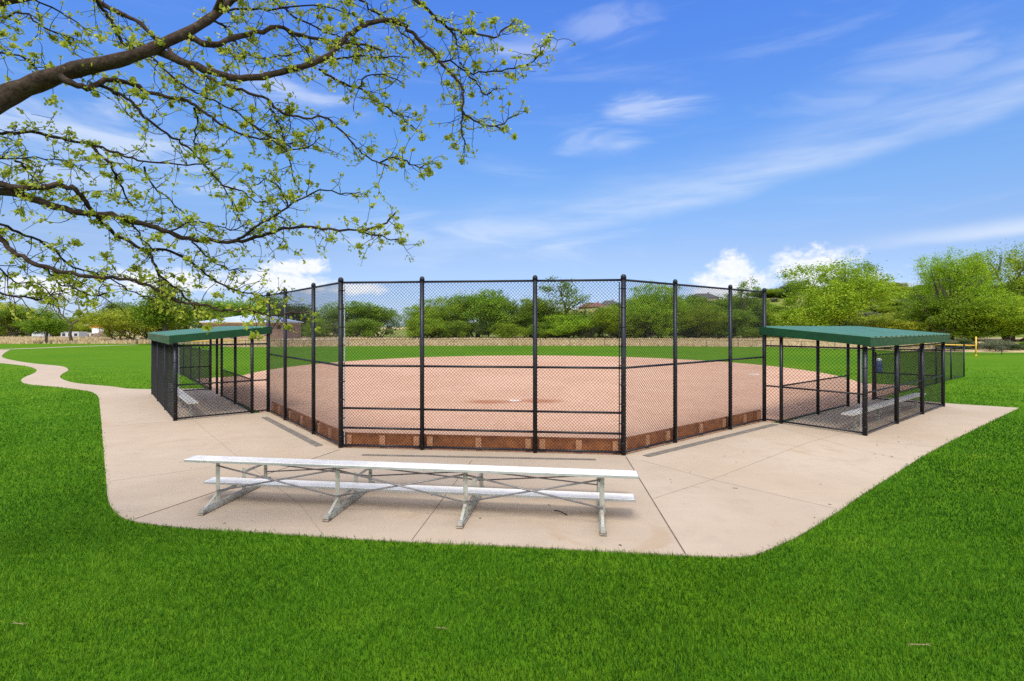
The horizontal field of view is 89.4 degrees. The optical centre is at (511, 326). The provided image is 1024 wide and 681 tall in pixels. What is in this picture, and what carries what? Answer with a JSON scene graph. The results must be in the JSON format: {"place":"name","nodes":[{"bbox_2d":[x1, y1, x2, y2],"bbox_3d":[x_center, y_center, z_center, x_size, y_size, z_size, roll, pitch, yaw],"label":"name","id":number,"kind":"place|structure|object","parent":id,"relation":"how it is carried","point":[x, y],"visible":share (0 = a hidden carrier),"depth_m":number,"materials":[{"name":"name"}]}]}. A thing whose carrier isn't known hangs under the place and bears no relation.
{"place":"outdoors","nodes":[
{"label":"outdoors","id":0,"kind":"place"},
{"bbox_2d":[0,345,113,349],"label":"footpath","id":1,"kind":"structure","parent":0,"point":[57,347],"depth_m":65.28,"materials":[{"name":"concrete"}]},
{"bbox_2d":[0,335,1015,347],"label":"dry grass","id":2,"kind":"structure","parent":0,"point":[106,340],"depth_m":82.70,"materials":[{"name":"plant"}]},
{"bbox_2d":[0,350,1017,557],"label":"concrete pad","id":3,"kind":"object","parent":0,"point":[714,516],"visible":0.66,"depth_m":8.88,"materials":[{"name":"beige concrete"}]},
{"bbox_2d":[172,383,197,415],"bbox_3d":[-11.332,2.436,17.617,0.280,0.448,6.500,0,0,-39],"label":"players bench","id":4,"kind":"object","parent":3,"relation":"on","point":[193,401],"visible":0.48,"depth_m":15.88,"materials":[{"name":"metal"}]},
{"bbox_2d":[147,326,271,420],"bbox_3d":[-10.869,1.323,18.182,2.690,2.674,7.584,0,0,-39],"label":"dugout","id":5,"kind":"object","parent":3,"relation":"on","point":[163,387],"visible":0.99,"depth_m":15.82,"materials":[{"name":"black metal"}]},
{"bbox_2d":[261,417,322,446],"bbox_3d":[-5.762,2.655,13.323,0.170,0.010,4.697,0,0,-39],"label":"trench drain","id":6,"kind":"object","parent":3,"relation":"on","point":[296,434],"visible":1,"depth_m":12.93,"materials":[{"name":"metal"}]},
{"bbox_2d":[184,455,638,536],"bbox_3d":[-1.506,2.304,7.734,6.516,0.714,1.660,0,0,7],"label":"bleacher","id":7,"kind":"object","parent":3,"relation":"on","point":[599,496],"visible":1,"depth_m":7.40,"materials":[{"name":"metal"}]},
{"bbox_2d":[361,454,595,459],"bbox_3d":[-0.712,2.655,10.513,4.782,0.010,0.100,0,0,4],"label":"trench drain","id":8,"kind":"object","parent":3,"relation":"on","point":[478,457],"visible":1,"depth_m":10.48,"materials":[{"name":"metal"}]},
{"bbox_2d":[36,373,945,553],"bbox_3d":[-10.654,2.656,16.115,40.465,0.001,11.445,0,0,26],"label":"pavement joint marking","id":9,"kind":"object","parent":3,"relation":"on","point":[471,460],"visible":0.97,"depth_m":8.13,"materials":[{"name":"grey concrete"}]},
{"bbox_2d":[266,274,766,455],"bbox_3d":[-0.488,0.791,13.218,14.882,3.738,4.511,0,0,6],"label":"backstop fence","id":10,"kind":"object","parent":3,"relation":"on","point":[623,444],"visible":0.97,"depth_m":11.30,"materials":[{"name":"black metal"}]},
{"bbox_2d":[642,424,778,456],"bbox_3d":[4.947,2.655,12.323,5.618,0.010,0.170,0,0,-38],"label":"trench drain","id":11,"kind":"object","parent":3,"relation":"on","point":[702,442],"visible":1,"depth_m":11.92,"materials":[{"name":"metal"}]},
{"bbox_2d":[759,326,949,435],"bbox_3d":[10.720,1.323,15.822,7.584,2.674,2.690,0,0,-39],"label":"dugout","id":12,"kind":"object","parent":3,"relation":"on","point":[858,336],"visible":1,"depth_m":14.15,"materials":[{"name":"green metal"}]},
{"bbox_2d":[841,393,925,428],"bbox_3d":[11.050,2.436,15.170,6.500,0.448,0.280,0,0,-39],"label":"players bench","id":13,"kind":"object","parent":3,"relation":"on","point":[853,415],"visible":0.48,"depth_m":14.44,"materials":[{"name":"metal"}]},
{"bbox_2d":[0,344,1023,680],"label":"lawn","id":14,"kind":"structure","parent":0,"point":[100,356],"depth_m":5.43,"materials":[{"name":"green plant"}]},
{"bbox_2d":[171,343,208,387],"bbox_3d":[-16.999,1.821,27.080,0.072,1.778,13.824,0,0,-39],"label":"sideline fence","id":15,"kind":"object","parent":14,"relation":"on","point":[191,364],"visible":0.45,"depth_m":25.10,"materials":[{"name":"black metal"}]},
{"bbox_2d":[0,0,577,339],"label":"locust tree","id":16,"kind":"object","parent":14,"relation":"on","point":[49,76],"visible":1,"depth_m":5.34,"materials":[{"name":"green plant"}]},
{"bbox_2d":[182,339,1023,354],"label":"outfield fence","id":17,"kind":"object","parent":14,"relation":"on","point":[613,339],"visible":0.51,"depth_m":67.77,"materials":[{"name":"beige"}]},
{"bbox_2d":[875,344,964,397],"bbox_3d":[18.628,1.821,23.185,13.822,1.778,0.074,0,0,-39],"label":"sideline fence","id":18,"kind":"object","parent":14,"relation":"on","point":[953,362],"visible":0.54,"depth_m":24.26,"materials":[{"name":"black metal"}]},
{"bbox_2d":[0,0,1023,323],"label":"sky","id":19,"kind":"structure","parent":0,"point":[713,143],"materials":[{"name":"blue"}]},
{"bbox_2d":[18,290,1023,337],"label":"hill","id":20,"kind":"structure","parent":0,"point":[400,331],"depth_m":174.39,"materials":[{"name":"green plant"}]},
{"bbox_2d":[578,301,606,308],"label":"house","id":21,"kind":"structure","parent":20,"relation":"on","point":[591,306],"depth_m":258.76,"materials":[{"name":"beige brick"}]},
{"bbox_2d":[601,299,616,305],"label":"house","id":22,"kind":"structure","parent":20,"relation":"on","point":[609,302],"depth_m":272.50,"materials":[{"name":"paint"}]},
{"bbox_2d":[678,294,709,333],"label":"tree","id":23,"kind":"object","parent":20,"relation":"on","point":[690,300],"visible":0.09,"depth_m":136.25,"materials":[{"name":"green plant"}]},
{"bbox_2d":[688,292,719,299],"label":"house","id":24,"kind":"structure","parent":20,"relation":"on","point":[706,294],"depth_m":258.98,"materials":[{"name":"paint"}]},
{"bbox_2d":[709,294,772,329],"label":"tree","id":25,"kind":"object","parent":20,"relation":"on","point":[734,298],"visible":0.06,"depth_m":137.40,"materials":[{"name":"green plant"}]},
{"bbox_2d":[750,287,782,297],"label":"scrub bush","id":26,"kind":"object","parent":20,"relation":"on","point":[772,291],"visible":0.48,"depth_m":207.66,"materials":[{"name":"green plant"}]},
{"bbox_2d":[775,289,797,296],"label":"scrub bush","id":27,"kind":"object","parent":20,"relation":"on","point":[782,294],"visible":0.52,"depth_m":200.53,"materials":[{"name":"green plant"}]},
{"bbox_2d":[773,281,807,290],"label":"tree","id":28,"kind":"object","parent":20,"relation":"on","point":[781,287],"visible":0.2,"depth_m":215.11,"materials":[{"name":"green plant"}]},
{"bbox_2d":[852,316,872,323],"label":"scrub bush","id":29,"kind":"object","parent":20,"relation":"on","point":[862,318],"visible":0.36,"depth_m":153.84,"materials":[{"name":"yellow plant"}]},
{"bbox_2d":[851,311,879,319],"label":"scrub bush","id":30,"kind":"object","parent":20,"relation":"on","point":[866,313],"visible":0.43,"depth_m":159.65,"materials":[{"name":"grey plant"}]},
{"bbox_2d":[874,306,895,312],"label":"scrub bush","id":31,"kind":"object","parent":20,"relation":"on","point":[878,308],"visible":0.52,"depth_m":166.64,"materials":[{"name":"green plant"}]},
{"bbox_2d":[880,301,906,307],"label":"scrub bush","id":32,"kind":"object","parent":20,"relation":"on","point":[897,302],"visible":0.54,"depth_m":173.89,"materials":[{"name":"green plant"}]},
{"bbox_2d":[883,306,904,312],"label":"scrub bush","id":33,"kind":"object","parent":20,"relation":"on","point":[896,307],"visible":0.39,"depth_m":166.95,"materials":[{"name":"green plant"}]},
{"bbox_2d":[893,286,912,292],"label":"scrub bush","id":34,"kind":"object","parent":20,"relation":"on","point":[902,288],"visible":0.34,"depth_m":195.96,"materials":[{"name":"green plant"}]},
{"bbox_2d":[50,327,1023,352],"bbox_3d":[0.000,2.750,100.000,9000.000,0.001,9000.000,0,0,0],"label":"ground","id":35,"kind":"structure","parent":0,"point":[983,350],"depth_m":74.38,"materials":[{"name":"green plant"}]},
{"bbox_2d":[0,301,41,332],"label":"tree","id":36,"kind":"object","parent":35,"relation":"on","point":[2,306],"visible":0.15,"depth_m":126.20,"materials":[{"name":"green plant"}]},
{"bbox_2d":[0,307,75,336],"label":"tree","id":37,"kind":"object","parent":35,"relation":"on","point":[7,317],"visible":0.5,"depth_m":119.84,"materials":[{"name":"green plant"}]},
{"bbox_2d":[32,331,49,337],"bbox_3d":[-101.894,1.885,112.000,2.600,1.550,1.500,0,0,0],"label":"parked van","id":38,"kind":"object","parent":35,"relation":"on","point":[38,335],"visible":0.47,"depth_m":111.27,"materials":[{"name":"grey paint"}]},
{"bbox_2d":[13,305,74,342],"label":"tree","id":39,"kind":"object","parent":35,"relation":"on","point":[50,326],"visible":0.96,"depth_m":81.29,"materials":[{"name":"green plant"}]},
{"bbox_2d":[61,332,87,336],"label":"trailer","id":40,"kind":"object","parent":35,"relation":"on","point":[79,334],"visible":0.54,"depth_m":112.00,"materials":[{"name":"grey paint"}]},
{"bbox_2d":[60,322,91,332],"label":"shrub","id":41,"kind":"object","parent":35,"relation":"on","point":[76,325],"visible":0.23,"depth_m":129.03,"materials":[{"name":"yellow plant"}]},
{"bbox_2d":[36,284,124,340],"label":"tree","id":42,"kind":"object","parent":35,"relation":"on","point":[70,334],"visible":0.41,"depth_m":87.73,"materials":[{"name":"green plant"}]},
{"bbox_2d":[87,324,103,332],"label":"shed","id":43,"kind":"structure","parent":35,"relation":"on","point":[94,330],"depth_m":117.25,"materials":[{"name":"white paint"}]},
{"bbox_2d":[75,323,118,333],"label":"shrub","id":44,"kind":"object","parent":35,"relation":"on","point":[82,327],"visible":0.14,"depth_m":127.29,"materials":[{"name":"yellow plant"}]},
{"bbox_2d":[89,331,105,337],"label":"soil mound","id":45,"kind":"object","parent":35,"relation":"on","point":[98,335],"visible":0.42,"depth_m":111.08,"materials":[{"name":"beige soil"}]},
{"bbox_2d":[79,301,135,335],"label":"tree","id":46,"kind":"object","parent":35,"relation":"on","point":[108,306],"visible":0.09,"depth_m":150.02,"materials":[{"name":"green plant"}]},
{"bbox_2d":[72,307,160,340],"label":"tree","id":47,"kind":"object","parent":35,"relation":"on","point":[95,321],"visible":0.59,"depth_m":89.82,"materials":[{"name":"green plant"}]},
{"bbox_2d":[99,305,191,338],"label":"tree","id":48,"kind":"object","parent":35,"relation":"on","point":[146,335],"visible":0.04,"depth_m":96.50,"materials":[{"name":"green plant"}]},
{"bbox_2d":[110,273,210,330],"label":"tree","id":49,"kind":"object","parent":35,"relation":"on","point":[163,318],"visible":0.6,"depth_m":76.28,"materials":[{"name":"green plant"}]},
{"bbox_2d":[158,305,236,330],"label":"tree","id":50,"kind":"object","parent":35,"relation":"on","point":[197,325],"visible":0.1,"depth_m":105.75,"materials":[{"name":"green plant"}]},
{"bbox_2d":[191,298,242,322],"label":"tree","id":51,"kind":"object","parent":35,"relation":"on","point":[216,304],"visible":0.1,"depth_m":144.96,"materials":[{"name":"green plant"}]},
{"bbox_2d":[192,295,282,316],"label":"tree","id":52,"kind":"object","parent":35,"relation":"on","point":[231,302],"visible":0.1,"depth_m":143.21,"materials":[{"name":"green plant"}]},
{"bbox_2d":[199,315,301,339],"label":"restroom building","id":53,"kind":"structure","parent":35,"relation":"on","point":[233,321],"depth_m":97.00,"materials":[{"name":"beige brick"}]},
{"bbox_2d":[242,301,287,318],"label":"tree","id":54,"kind":"object","parent":35,"relation":"on","point":[262,309],"visible":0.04,"depth_m":135.90,"materials":[{"name":"green plant"}]},
{"bbox_2d":[270,302,322,326],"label":"tree","id":55,"kind":"object","parent":35,"relation":"on","point":[296,311],"visible":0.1,"depth_m":130.84,"materials":[{"name":"green plant"}]},
{"bbox_2d":[301,329,332,336],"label":"shrub","id":56,"kind":"object","parent":35,"relation":"on","point":[321,334],"visible":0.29,"depth_m":112.68,"materials":[{"name":"green plant"}]},
{"bbox_2d":[302,316,333,336],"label":"shrub","id":57,"kind":"object","parent":35,"relation":"on","point":[330,330],"visible":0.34,"depth_m":113.76,"materials":[{"name":"green plant"}]},
{"bbox_2d":[300,301,354,335],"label":"tree","id":58,"kind":"object","parent":35,"relation":"on","point":[328,308],"visible":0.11,"depth_m":137.56,"materials":[{"name":"green plant"}]},
{"bbox_2d":[322,319,365,337],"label":"shrub","id":59,"kind":"object","parent":35,"relation":"on","point":[343,330],"visible":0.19,"depth_m":114.98,"materials":[{"name":"green plant"}]},
{"bbox_2d":[299,299,399,332],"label":"tree","id":60,"kind":"object","parent":35,"relation":"on","point":[356,312],"visible":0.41,"depth_m":124.12,"materials":[{"name":"green plant"}]},
{"bbox_2d":[343,318,385,337],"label":"shrub","id":61,"kind":"object","parent":35,"relation":"on","point":[373,324],"visible":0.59,"depth_m":111.95,"materials":[{"name":"green plant"}]},
{"bbox_2d":[360,308,400,336],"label":"tree","id":62,"kind":"object","parent":35,"relation":"on","point":[386,319],"visible":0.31,"depth_m":128.25,"materials":[{"name":"green plant"}]},
{"bbox_2d":[396,304,446,336],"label":"tree","id":63,"kind":"object","parent":35,"relation":"on","point":[415,309],"visible":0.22,"depth_m":125.36,"materials":[{"name":"green plant"}]},
{"bbox_2d":[405,317,446,337],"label":"shrub","id":64,"kind":"object","parent":35,"relation":"on","point":[439,325],"visible":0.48,"depth_m":110.56,"materials":[{"name":"green plant"}]},
{"bbox_2d":[402,318,452,337],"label":"shrub","id":65,"kind":"object","parent":35,"relation":"on","point":[434,335],"visible":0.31,"depth_m":111.95,"materials":[{"name":"green plant"}]},
{"bbox_2d":[406,290,474,336],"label":"tree","id":66,"kind":"object","parent":35,"relation":"on","point":[436,310],"visible":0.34,"depth_m":120.88,"materials":[{"name":"green plant"}]},
{"bbox_2d":[440,320,470,337],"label":"shrub","id":67,"kind":"object","parent":35,"relation":"on","point":[459,330],"visible":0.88,"depth_m":112.87,"materials":[{"name":"green plant"}]},
{"bbox_2d":[443,321,476,337],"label":"shrub","id":68,"kind":"object","parent":35,"relation":"on","point":[471,325],"visible":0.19,"depth_m":117.64,"materials":[{"name":"green plant"}]},
{"bbox_2d":[442,288,513,337],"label":"tree","id":69,"kind":"object","parent":35,"relation":"on","point":[476,298],"visible":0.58,"depth_m":118.52,"materials":[{"name":"green plant"}]},
{"bbox_2d":[473,317,498,337],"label":"shrub","id":70,"kind":"object","parent":35,"relation":"on","point":[481,330],"visible":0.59,"depth_m":115.00,"materials":[{"name":"green plant"}]},
{"bbox_2d":[467,297,526,336],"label":"tree","id":71,"kind":"object","parent":35,"relation":"on","point":[509,305],"visible":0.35,"depth_m":117.40,"materials":[{"name":"green plant"}]},
{"bbox_2d":[488,323,529,337],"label":"shrub","id":72,"kind":"object","parent":35,"relation":"on","point":[509,330],"visible":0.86,"depth_m":111.29,"materials":[{"name":"green plant"}]},
{"bbox_2d":[499,310,553,337],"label":"tree","id":73,"kind":"object","parent":35,"relation":"on","point":[523,318],"visible":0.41,"depth_m":117.62,"materials":[{"name":"green plant"}]},
{"bbox_2d":[517,292,566,324],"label":"tree","id":74,"kind":"object","parent":35,"relation":"on","point":[545,304],"visible":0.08,"depth_m":123.38,"materials":[{"name":"green plant"}]},
{"bbox_2d":[528,321,556,337],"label":"shrub","id":75,"kind":"object","parent":35,"relation":"on","point":[542,325],"visible":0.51,"depth_m":110.61,"materials":[{"name":"green plant"}]},
{"bbox_2d":[537,327,579,337],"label":"shrub","id":76,"kind":"object","parent":35,"relation":"on","point":[556,331],"visible":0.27,"depth_m":111.64,"materials":[{"name":"green plant"}]},
{"bbox_2d":[513,275,606,337],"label":"tree","id":77,"kind":"object","parent":35,"relation":"on","point":[546,311],"visible":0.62,"depth_m":116.75,"materials":[{"name":"green plant"}]},
{"bbox_2d":[544,311,595,337],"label":"tree","id":78,"kind":"object","parent":35,"relation":"on","point":[558,325],"visible":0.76,"depth_m":110.20,"materials":[{"name":"green plant"}]},
{"bbox_2d":[577,325,599,337],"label":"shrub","id":79,"kind":"object","parent":35,"relation":"on","point":[587,332],"visible":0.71,"depth_m":111.31,"materials":[{"name":"green plant"}]},
{"bbox_2d":[591,325,633,337],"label":"shrub","id":80,"kind":"object","parent":35,"relation":"on","point":[604,336],"visible":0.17,"depth_m":116.55,"materials":[{"name":"green plant"}]},
{"bbox_2d":[587,304,643,338],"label":"tree","id":81,"kind":"object","parent":35,"relation":"on","point":[609,318],"visible":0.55,"depth_m":109.21,"materials":[{"name":"green plant"}]},
{"bbox_2d":[613,289,681,337],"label":"tree","id":82,"kind":"object","parent":35,"relation":"on","point":[642,311],"visible":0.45,"depth_m":109.52,"materials":[{"name":"green plant"}]},
{"bbox_2d":[626,279,696,337],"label":"tree","id":83,"kind":"object","parent":35,"relation":"on","point":[663,317],"visible":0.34,"depth_m":111.19,"materials":[{"name":"green plant"}]},
{"bbox_2d":[679,330,700,337],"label":"shrub","id":84,"kind":"object","parent":35,"relation":"on","point":[688,334],"visible":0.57,"depth_m":111.74,"materials":[{"name":"green plant"}]},
{"bbox_2d":[666,300,727,337],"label":"tree","id":85,"kind":"object","parent":35,"relation":"on","point":[710,316],"visible":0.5,"depth_m":109.07,"materials":[{"name":"green plant"}]},
{"bbox_2d":[689,296,738,321],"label":"tree","id":86,"kind":"object","parent":35,"relation":"on","point":[724,301],"visible":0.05,"depth_m":120.71,"materials":[{"name":"green plant"}]},
{"bbox_2d":[706,325,739,337],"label":"shrub","id":87,"kind":"object","parent":35,"relation":"on","point":[725,332],"visible":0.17,"depth_m":111.23,"materials":[{"name":"green plant"}]},
{"bbox_2d":[702,309,761,337],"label":"tree","id":88,"kind":"object","parent":35,"relation":"on","point":[736,322],"visible":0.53,"depth_m":109.30,"materials":[{"name":"green plant"}]},
{"bbox_2d":[742,327,761,337],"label":"shrub","id":89,"kind":"object","parent":35,"relation":"on","point":[752,333],"visible":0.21,"depth_m":113.65,"materials":[{"name":"green plant"}]},
{"bbox_2d":[732,276,773,335],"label":"tree","id":90,"kind":"object","parent":35,"relation":"on","point":[769,310],"visible":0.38,"depth_m":117.46,"materials":[{"name":"green plant"}]},
{"bbox_2d":[735,299,780,336],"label":"tree","id":91,"kind":"object","parent":35,"relation":"on","point":[767,318],"visible":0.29,"depth_m":117.25,"materials":[{"name":"green plant"}]},
{"bbox_2d":[757,310,797,336],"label":"tree","id":92,"kind":"object","parent":35,"relation":"on","point":[777,314],"visible":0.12,"depth_m":123.02,"materials":[{"name":"green plant"}]},
{"bbox_2d":[768,251,914,325],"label":"tree","id":93,"kind":"object","parent":35,"relation":"on","point":[848,298],"visible":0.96,"depth_m":100.97,"materials":[{"name":"green plant"}]},
{"bbox_2d":[844,318,935,337],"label":"tree","id":94,"kind":"object","parent":35,"relation":"on","point":[890,324],"visible":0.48,"depth_m":104.11,"materials":[{"name":"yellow plant"}]},
{"bbox_2d":[861,311,940,331],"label":"tree","id":95,"kind":"object","parent":35,"relation":"on","point":[884,315],"visible":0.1,"depth_m":113.25,"materials":[{"name":"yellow plant"}]},
{"bbox_2d":[887,291,1007,338],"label":"tree","id":96,"kind":"object","parent":35,"relation":"on","point":[927,308],"visible":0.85,"depth_m":97.68,"materials":[{"name":"green plant"}]},
{"bbox_2d":[895,245,1009,339],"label":"tree","id":97,"kind":"object","parent":35,"relation":"on","point":[953,276],"visible":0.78,"depth_m":101.23,"materials":[{"name":"green plant"}]},
{"bbox_2d":[938,342,971,350],"bbox_3d":[49.957,2.275,58.608,2.975,0.986,3.456,0,0,-5],"label":"shrub","id":98,"kind":"object","parent":35,"relation":"on","point":[966,348],"visible":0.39,"depth_m":58.05,"materials":[{"name":"green plant"}]},
{"bbox_2d":[952,339,974,347],"bbox_3d":[55.148,2.127,62.694,2.951,1.295,3.428,0,0,10],"label":"shrub","id":99,"kind":"object","parent":35,"relation":"on","point":[962,341],"visible":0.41,"depth_m":62.31,"materials":[{"name":"green plant"}]},
{"bbox_2d":[963,342,983,349],"bbox_3d":[54.644,2.263,61.306,2.241,1.037,2.469,0,0,-24],"label":"shrub","id":100,"kind":"object","parent":35,"relation":"on","point":[978,344],"visible":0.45,"depth_m":61.09,"materials":[{"name":"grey plant"}]},
{"bbox_2d":[925,314,1023,340],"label":"tree","id":101,"kind":"object","parent":35,"relation":"on","point":[967,335],"visible":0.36,"depth_m":95.39,"materials":[{"name":"green plant"}]},
{"bbox_2d":[943,240,1023,339],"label":"tree","id":102,"kind":"object","parent":35,"relation":"on","point":[1015,267],"visible":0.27,"depth_m":107.08,"materials":[{"name":"green plant"}]},
{"bbox_2d":[946,290,1023,341],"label":"tree","id":103,"kind":"object","parent":35,"relation":"on","point":[1015,315],"visible":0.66,"depth_m":91.29,"materials":[{"name":"green plant"}]},
{"bbox_2d":[978,339,1013,350],"bbox_3d":[53.173,2.034,56.802,3.830,1.525,3.477,0,0,-32],"label":"shrub","id":104,"kind":"object","parent":35,"relation":"on","point":[994,341],"visible":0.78,"depth_m":56.67,"materials":[{"name":"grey plant"}]},
{"bbox_2d":[989,274,1023,314],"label":"tree","id":105,"kind":"object","parent":35,"relation":"on","point":[1020,292],"visible":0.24,"depth_m":101.39,"materials":[{"name":"green plant"}]},
{"bbox_2d":[1001,341,1022,349],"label":"shrub","id":106,"kind":"object","parent":35,"relation":"on","point":[1015,347],"visible":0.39,"depth_m":59.13,"materials":[{"name":"green plant"}]},
{"bbox_2d":[200,355,913,454],"bbox_3d":[1.489,2.669,30.753,33.242,0.001,33.376,0,0,-41],"label":"infield","id":107,"kind":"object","parent":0,"point":[407,398],"visible":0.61,"depth_m":20.28,"materials":[{"name":"brown soil"}]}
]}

